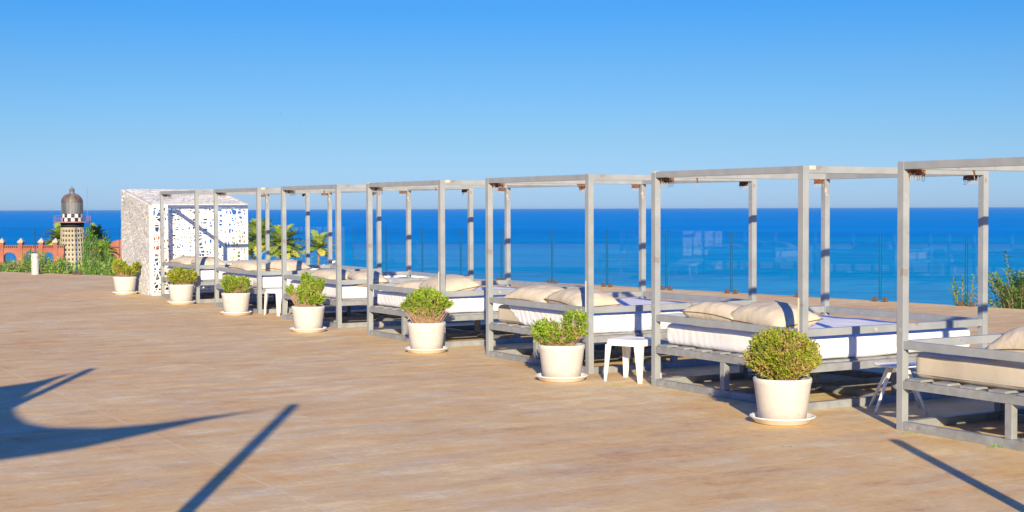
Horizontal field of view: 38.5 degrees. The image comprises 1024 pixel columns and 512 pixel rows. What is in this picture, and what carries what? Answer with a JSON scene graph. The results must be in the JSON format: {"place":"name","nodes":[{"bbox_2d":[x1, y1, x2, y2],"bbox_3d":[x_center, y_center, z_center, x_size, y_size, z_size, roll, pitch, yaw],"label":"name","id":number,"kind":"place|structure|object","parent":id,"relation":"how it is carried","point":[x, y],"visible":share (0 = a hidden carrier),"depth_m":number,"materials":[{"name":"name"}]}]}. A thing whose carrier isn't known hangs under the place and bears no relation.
{"place":"outdoors","nodes":[
{"label":"outdoors","id":0,"kind":"place"},
{"bbox_2d":[310,260,341,269],"bbox_3d":[-4.868,0.392,32.675,2.055,0.606,0.620,0,2,8],"label":"sun lounger","id":1,"kind":"object","parent":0,"point":[333,262],"visible":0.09,"depth_m":32.29,"materials":[{"name":"white fabric"}]},
{"bbox_2d":[384,275,424,277],"bbox_3d":[-2.449,0.535,30.676,2.096,0.435,0.620,0,2,-8],"label":"sun lounger","id":2,"kind":"object","parent":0,"point":[403,276],"visible":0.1,"depth_m":30.39,"materials":[{"name":"white fabric"}]},
{"bbox_2d":[0,271,1023,511],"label":"deck","id":3,"kind":"structure","parent":0,"point":[110,401],"depth_m":11.52,"materials":[{"name":"wood"}]},
{"bbox_2d":[31,253,38,274],"bbox_3d":[-12.839,0.211,39.457,0.208,0.570,0.208,0,2,0],"label":"bollard light","id":4,"kind":"object","parent":3,"relation":"on","point":[34,263],"visible":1,"depth_m":39.38,"materials":[{"name":"white metal"}]},
{"bbox_2d":[112,291,137,294],"bbox_3d":[-7.945,0.757,30.083,0.534,0.058,0.534,0,2,0],"label":"saucer","id":5,"kind":"object","parent":3,"relation":"on","point":[123,293],"visible":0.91,"depth_m":29.88,"materials":[{"name":"white ceramic"}]},
{"bbox_2d":[111,258,141,291],"bbox_3d":[-7.905,0.409,30.072,0.641,0.732,0.474,0,2,0],"label":"potted shrub","id":6,"kind":"object","parent":5,"relation":"on","point":[124,279],"visible":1,"depth_m":29.97,"materials":[{"name":"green plant"}]},
{"bbox_2d":[0,227,344,275],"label":"glass balustrade","id":7,"kind":"object","parent":3,"relation":"on","point":[75,273],"visible":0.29,"depth_m":39.19,"materials":[{"name":"blue"}]},
{"bbox_2d":[166,300,194,304],"bbox_3d":[-6.081,0.854,26.948,0.534,0.058,0.534,0,2,0],"label":"saucer","id":8,"kind":"object","parent":3,"relation":"on","point":[182,303],"visible":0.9,"depth_m":26.75,"materials":[{"name":"white ceramic"}]},
{"bbox_2d":[166,267,197,301],"bbox_3d":[-6.052,0.526,26.937,0.608,0.691,0.474,0,2,0],"label":"potted shrub","id":9,"kind":"object","parent":8,"relation":"on","point":[181,287],"visible":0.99,"depth_m":26.82,"materials":[{"name":"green plant"}]},
{"bbox_2d":[121,189,247,294],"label":"lattice pavilion","id":10,"kind":"structure","parent":3,"relation":"on","point":[138,228],"depth_m":30.33,"materials":[{"name":"white paint"}]},
{"bbox_2d":[160,190,309,302],"bbox_3d":[-5.442,-0.226,28.710,2.273,2.100,2.184,-1,2,-31],"label":"daybed","id":11,"kind":"object","parent":3,"relation":"on","point":[205,274],"visible":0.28,"depth_m":28.33,"materials":[{"name":"grey paint"}]},
{"bbox_2d":[169,256,194,264],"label":"pillow","id":12,"kind":"object","parent":11,"relation":"on","point":[184,259],"visible":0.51,"depth_m":28.49,"materials":[{"name":"beige fabric"}]},
{"bbox_2d":[191,256,226,264],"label":"pillow","id":13,"kind":"object","parent":11,"relation":"on","point":[208,260],"visible":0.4,"depth_m":27.92,"materials":[{"name":"beige fabric"}]},
{"bbox_2d":[220,310,251,315],"bbox_3d":[-4.551,0.940,24.170,0.534,0.058,0.534,0,2,0],"label":"saucer","id":14,"kind":"object","parent":3,"relation":"on","point":[234,313],"visible":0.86,"depth_m":23.96,"materials":[{"name":"white ceramic"}]},
{"bbox_2d":[220,274,251,311],"bbox_3d":[-4.546,0.625,24.166,0.490,0.665,0.474,-2,3,-42],"label":"potted shrub","id":15,"kind":"object","parent":14,"relation":"on","point":[236,296],"visible":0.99,"depth_m":24.04,"materials":[{"name":"white ceramic"}]},
{"bbox_2d":[264,288,299,315],"bbox_3d":[-3.798,0.755,24.197,0.438,0.425,0.438,-2,3,-42],"label":"stool","id":16,"kind":"object","parent":3,"relation":"on","point":[278,291],"visible":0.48,"depth_m":23.96,"materials":[{"name":"white plastic"}]},
{"bbox_2d":[213,188,381,313],"bbox_3d":[-3.809,-0.140,25.919,2.273,2.101,2.187,-1,2,-31],"label":"daybed","id":17,"kind":"object","parent":3,"relation":"on","point":[261,281],"visible":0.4,"depth_m":25.51,"materials":[{"name":"grey paint"}]},
{"bbox_2d":[227,260,267,270],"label":"pillow","id":18,"kind":"object","parent":17,"relation":"on","point":[250,265],"visible":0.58,"depth_m":25.58,"materials":[{"name":"beige fabric"}]},
{"bbox_2d":[267,259,310,270],"bbox_3d":[-3.941,0.194,25.612,0.747,0.273,0.528,6,11,42],"label":"pillow","id":19,"kind":"object","parent":17,"relation":"on","point":[292,265],"visible":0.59,"depth_m":25.45,"materials":[{"name":"beige fabric"}]},
{"bbox_2d":[289,326,326,332],"bbox_3d":[-2.893,1.045,20.809,0.534,0.058,0.534,0,2,0],"label":"saucer","id":20,"kind":"object","parent":3,"relation":"on","point":[322,329],"visible":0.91,"depth_m":20.60,"materials":[{"name":"white ceramic"}]},
{"bbox_2d":[285,270,326,328],"bbox_3d":[-2.917,0.632,20.817,0.536,0.861,0.473,1,3,42],"label":"potted shrub","id":21,"kind":"object","parent":20,"relation":"on","point":[308,312],"visible":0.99,"depth_m":20.71,"materials":[{"name":"white ceramic"}]},
{"bbox_2d":[281,184,473,327],"bbox_3d":[-2.127,-0.046,22.898,2.273,2.100,2.184,-1,2,-31],"label":"daybed","id":22,"kind":"object","parent":3,"relation":"on","point":[339,292],"visible":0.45,"depth_m":22.50,"materials":[{"name":"grey paint"}]},
{"bbox_2d":[309,269,351,279],"bbox_3d":[-2.739,0.311,22.421,0.548,0.232,0.807,-3,5,-33],"label":"pillow","id":23,"kind":"object","parent":22,"relation":"on","point":[327,273],"visible":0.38,"depth_m":22.18,"materials":[{"name":"beige fabric"}]},
{"bbox_2d":[347,270,388,286],"bbox_3d":[-2.179,0.331,21.987,0.508,0.213,0.707,-4,10,-19],"label":"pillow","id":24,"kind":"object","parent":22,"relation":"on","point":[378,276],"visible":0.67,"depth_m":21.77,"materials":[{"name":"beige fabric"}]},
{"bbox_2d":[405,346,447,353],"bbox_3d":[-1.038,1.138,17.795,0.534,0.058,0.534,0,2,0],"label":"saucer","id":25,"kind":"object","parent":3,"relation":"on","point":[427,351],"visible":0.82,"depth_m":17.59,"materials":[{"name":"white ceramic"}]},
{"bbox_2d":[399,286,454,348],"bbox_3d":[-1.035,0.759,17.788,0.596,0.792,0.480,-1,2,-33],"label":"potted shrub","id":26,"kind":"object","parent":25,"relation":"on","point":[426,328],"visible":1,"depth_m":17.68,"materials":[{"name":"green plant"}]},
{"bbox_2d":[366,180,584,346],"bbox_3d":[-0.476,0.047,19.868,2.279,2.103,2.193,-1,2,-31],"label":"daybed","id":27,"kind":"object","parent":3,"relation":"on","point":[470,305],"visible":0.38,"depth_m":19.59,"materials":[{"name":"grey paint"}]},
{"bbox_2d":[393,280,425,292],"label":"pillow","id":28,"kind":"object","parent":27,"relation":"on","point":[414,284],"visible":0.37,"depth_m":19.55,"materials":[{"name":"beige fabric"}]},
{"bbox_2d":[418,274,481,290],"bbox_3d":[-0.846,0.393,19.184,0.608,0.271,0.867,-12,9,-24],"label":"pillow","id":29,"kind":"object","parent":27,"relation":"on","point":[454,282],"visible":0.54,"depth_m":18.92,"materials":[{"name":"beige fabric"}]},
{"bbox_2d":[535,373,587,382],"bbox_3d":[0.503,1.229,14.846,0.534,0.058,0.534,0,2,0],"label":"saucer","id":30,"kind":"object","parent":3,"relation":"on","point":[561,379],"visible":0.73,"depth_m":14.64,"materials":[{"name":"white ceramic"}]},
{"bbox_2d":[530,309,589,376],"bbox_3d":[0.486,0.889,14.835,0.608,0.718,0.474,0,2,0],"label":"potted shrub","id":31,"kind":"object","parent":30,"relation":"on","point":[562,356],"visible":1,"depth_m":14.73,"materials":[{"name":"green plant"}]},
{"bbox_2d":[485,174,756,373],"bbox_3d":[1.220,0.141,16.887,2.279,2.100,2.190,-1,2,-31],"label":"daybed","id":32,"kind":"object","parent":3,"relation":"on","point":[630,317],"visible":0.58,"depth_m":16.48,"materials":[{"name":"grey paint"}]},
{"bbox_2d":[503,285,564,302],"bbox_3d":[0.323,0.466,16.935,0.548,0.259,0.807,-9,8,-36],"label":"pillow","id":33,"kind":"object","parent":32,"relation":"on","point":[537,293],"visible":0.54,"depth_m":16.76,"materials":[{"name":"beige fabric"}]},
{"bbox_2d":[543,287,621,306],"bbox_3d":[0.775,0.489,16.250,0.568,0.258,0.827,-5,8,-23],"label":"pillow","id":34,"kind":"object","parent":32,"relation":"on","point":[574,296],"visible":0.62,"depth_m":16.01,"materials":[{"name":"beige fabric"}]},
{"bbox_2d":[604,336,661,383],"bbox_3d":[1.223,1.045,14.842,0.438,0.425,0.438,1,2,35],"label":"stool","id":35,"kind":"object","parent":3,"relation":"on","point":[627,343],"visible":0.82,"depth_m":14.75,"materials":[{"name":"white plastic"}]},
{"bbox_2d":[352,227,1015,307],"bbox_3d":[5.637,0.178,28.131,0.286,1.260,30.193,-2,2,-41],"label":"glass balustrade","id":36,"kind":"object","parent":3,"relation":"on","point":[960,303],"visible":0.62,"depth_m":30.93,"materials":[{"name":"blue"}]},
{"bbox_2d":[749,412,815,425],"bbox_3d":[2.195,1.320,11.902,0.534,0.058,0.534,0,2,0],"label":"saucer","id":37,"kind":"object","parent":3,"relation":"on","point":[796,422],"visible":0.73,"depth_m":11.70,"materials":[{"name":"white ceramic"}]},
{"bbox_2d":[742,326,822,419],"bbox_3d":[2.189,0.951,11.898,0.674,0.776,0.581,0,2,0],"label":"potted shrub","id":38,"kind":"object","parent":37,"relation":"on","point":[785,361],"visible":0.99,"depth_m":11.73,"materials":[{"name":"green plant"}]},
{"bbox_2d":[651,166,988,410],"bbox_3d":[2.897,0.228,14.015,2.279,2.103,2.193,-1,2,-31],"label":"daybed","id":39,"kind":"object","parent":3,"relation":"on","point":[841,341],"visible":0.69,"depth_m":13.62,"materials":[{"name":"grey paint"}]},
{"bbox_2d":[680,302,743,321],"bbox_3d":[2.043,0.564,13.950,0.528,0.252,0.747,5,1,-34],"label":"pillow","id":40,"kind":"object","parent":39,"relation":"on","point":[720,311],"visible":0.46,"depth_m":13.81,"materials":[{"name":"beige fabric"}]},
{"bbox_2d":[730,300,822,328],"bbox_3d":[2.378,0.566,13.405,0.528,0.280,0.807,-11,10,-27],"label":"pillow","id":41,"kind":"object","parent":39,"relation":"on","point":[774,313],"visible":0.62,"depth_m":13.19,"materials":[{"name":"beige fabric"}]},
{"bbox_2d":[869,361,927,413],"bbox_3d":[3.304,1.121,12.544,0.447,0.406,0.447,0,2,8],"label":"side table","id":42,"kind":"object","parent":3,"relation":"on","point":[889,365],"visible":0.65,"depth_m":12.45,"materials":[{"name":"white plastic"}]},
{"bbox_2d":[896,157,1023,450],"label":"daybed","id":43,"kind":"object","parent":3,"relation":"on","point":[945,366],"visible":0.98,"depth_m":11.22,"materials":[{"name":"grey paint"}]},
{"bbox_2d":[985,326,1023,352],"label":"pillow","id":44,"kind":"object","parent":43,"relation":"on","point":[1012,340],"visible":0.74,"depth_m":10.71,"materials":[{"name":"beige fabric"}]},
{"bbox_2d":[0,207,1023,307],"bbox_3d":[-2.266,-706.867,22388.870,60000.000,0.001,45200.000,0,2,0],"label":"sea","id":45,"kind":"structure","parent":0,"point":[699,249],"depth_m":1074.83,"materials":[{"name":"blue liquid"}]},
{"bbox_2d":[0,0,1023,209],"label":"sky","id":46,"kind":"structure","parent":0,"point":[106,97],"materials":[{"name":"blue"}]},
{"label":"terrain","id":47,"kind":"structure","parent":0,"visible":0},
{"bbox_2d":[0,259,14,270],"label":"shrub","id":48,"kind":"object","parent":47,"relation":"on","point":[1,265],"visible":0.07,"depth_m":44.55,"materials":[{"name":"green plant"}]},
{"bbox_2d":[0,256,27,271],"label":"shrub","id":49,"kind":"object","parent":47,"relation":"on","point":[10,267],"visible":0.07,"depth_m":44.18,"materials":[{"name":"green plant"}]},
{"bbox_2d":[17,248,40,271],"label":"shrub","id":50,"kind":"object","parent":47,"relation":"on","point":[25,262],"visible":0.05,"depth_m":44.79,"materials":[{"name":"green plant"}]},
{"bbox_2d":[0,238,64,267],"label":"arcade wall","id":51,"kind":"structure","parent":47,"relation":"on","point":[56,249],"depth_m":225.06,"materials":[{"name":"brick"}]},
{"bbox_2d":[25,251,57,272],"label":"shrub","id":52,"kind":"object","parent":47,"relation":"on","point":[43,267],"visible":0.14,"depth_m":44.22,"materials":[{"name":"green plant"}]},
{"bbox_2d":[42,223,60,244],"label":"palm tree","id":53,"kind":"object","parent":47,"relation":"on","point":[56,232],"visible":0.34,"depth_m":261.03,"materials":[{"name":"green plant"}]},
{"bbox_2d":[48,257,73,273],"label":"shrub","id":54,"kind":"object","parent":47,"relation":"on","point":[62,268],"visible":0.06,"depth_m":43.90,"materials":[{"name":"green plant"}]},
{"bbox_2d":[54,254,74,267],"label":"shrub","id":55,"kind":"object","parent":47,"relation":"on","point":[69,264],"visible":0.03,"depth_m":45.07,"materials":[{"name":"green plant"}]},
{"bbox_2d":[53,186,90,266],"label":"lighthouse","id":56,"kind":"object","parent":47,"relation":"on","point":[72,215],"visible":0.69,"depth_m":248.35,"materials":[{"name":"beige stone"}]},
{"bbox_2d":[68,259,85,270],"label":"shrub","id":57,"kind":"object","parent":47,"relation":"on","point":[74,268],"visible":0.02,"depth_m":44.52,"materials":[{"name":"green plant"}]},
{"bbox_2d":[75,257,98,274],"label":"shrub","id":58,"kind":"object","parent":47,"relation":"on","point":[90,268],"visible":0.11,"depth_m":43.83,"materials":[{"name":"green plant"}]},
{"bbox_2d":[81,227,102,268],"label":"shrub","id":59,"kind":"object","parent":47,"relation":"on","point":[93,246],"visible":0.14,"depth_m":59.90,"materials":[{"name":"green plant"}]},
{"bbox_2d":[84,222,108,242],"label":"palm tree","id":60,"kind":"object","parent":47,"relation":"on","point":[97,232],"visible":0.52,"depth_m":267.36,"materials":[{"name":"green plant"}]},
{"bbox_2d":[91,260,107,274],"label":"shrub","id":61,"kind":"object","parent":47,"relation":"on","point":[100,266],"visible":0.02,"depth_m":44.07,"materials":[{"name":"green plant"}]},
{"bbox_2d":[82,236,118,263],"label":"palm tree","id":62,"kind":"object","parent":47,"relation":"on","point":[111,248],"visible":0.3,"depth_m":119.81,"materials":[{"name":"green plant"}]},
{"bbox_2d":[99,229,112,267],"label":"shrub","id":63,"kind":"object","parent":47,"relation":"on","point":[104,257],"visible":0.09,"depth_m":60.98,"materials":[{"name":"green plant"}]},
{"bbox_2d":[99,255,117,275],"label":"shrub","id":64,"kind":"object","parent":47,"relation":"on","point":[108,270],"visible":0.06,"depth_m":43.48,"materials":[{"name":"green plant"}]},
{"bbox_2d":[110,234,170,272],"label":"ramp building","id":65,"kind":"structure","parent":47,"relation":"on","point":[114,243],"depth_m":200.06,"materials":[{"name":"ceramic"}]},
{"bbox_2d":[219,230,256,259],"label":"palm tree","id":66,"kind":"object","parent":47,"relation":"on","point":[251,255],"visible":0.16,"depth_m":141.63,"materials":[{"name":"green plant"}]},
{"bbox_2d":[233,218,278,258],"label":"palm tree","id":67,"kind":"object","parent":47,"relation":"on","point":[252,235],"visible":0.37,"depth_m":139.33,"materials":[{"name":"green plant"}]},
{"bbox_2d":[261,223,304,259],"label":"palm tree","id":68,"kind":"object","parent":47,"relation":"on","point":[275,250],"visible":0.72,"depth_m":129.49,"materials":[{"name":"green plant"}]},
{"bbox_2d":[301,230,335,264],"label":"palm tree","id":69,"kind":"object","parent":47,"relation":"on","point":[318,242],"visible":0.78,"depth_m":149.80,"materials":[{"name":"green plant"}]},
{"bbox_3d":[-7.755,14.053,29.075,64.400,25.550,46.200,0,2,0],"label":"retaining wall","id":70,"kind":"object","parent":47,"relation":"on","visible":0},
{"bbox_2d":[948,274,977,305],"bbox_3d":[8.157,0.805,26.247,0.678,1.019,1.022,1,2,37],"label":"oleander shrub","id":71,"kind":"object","parent":70,"relation":"on","point":[955,295],"visible":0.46,"depth_m":26.17,"materials":[{"name":"green plant"}]},
{"bbox_2d":[969,251,1023,308],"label":"oleander shrub","id":72,"kind":"object","parent":70,"relation":"on","point":[1012,297],"visible":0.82,"depth_m":25.62,"materials":[{"name":"green plant"}]}
]}

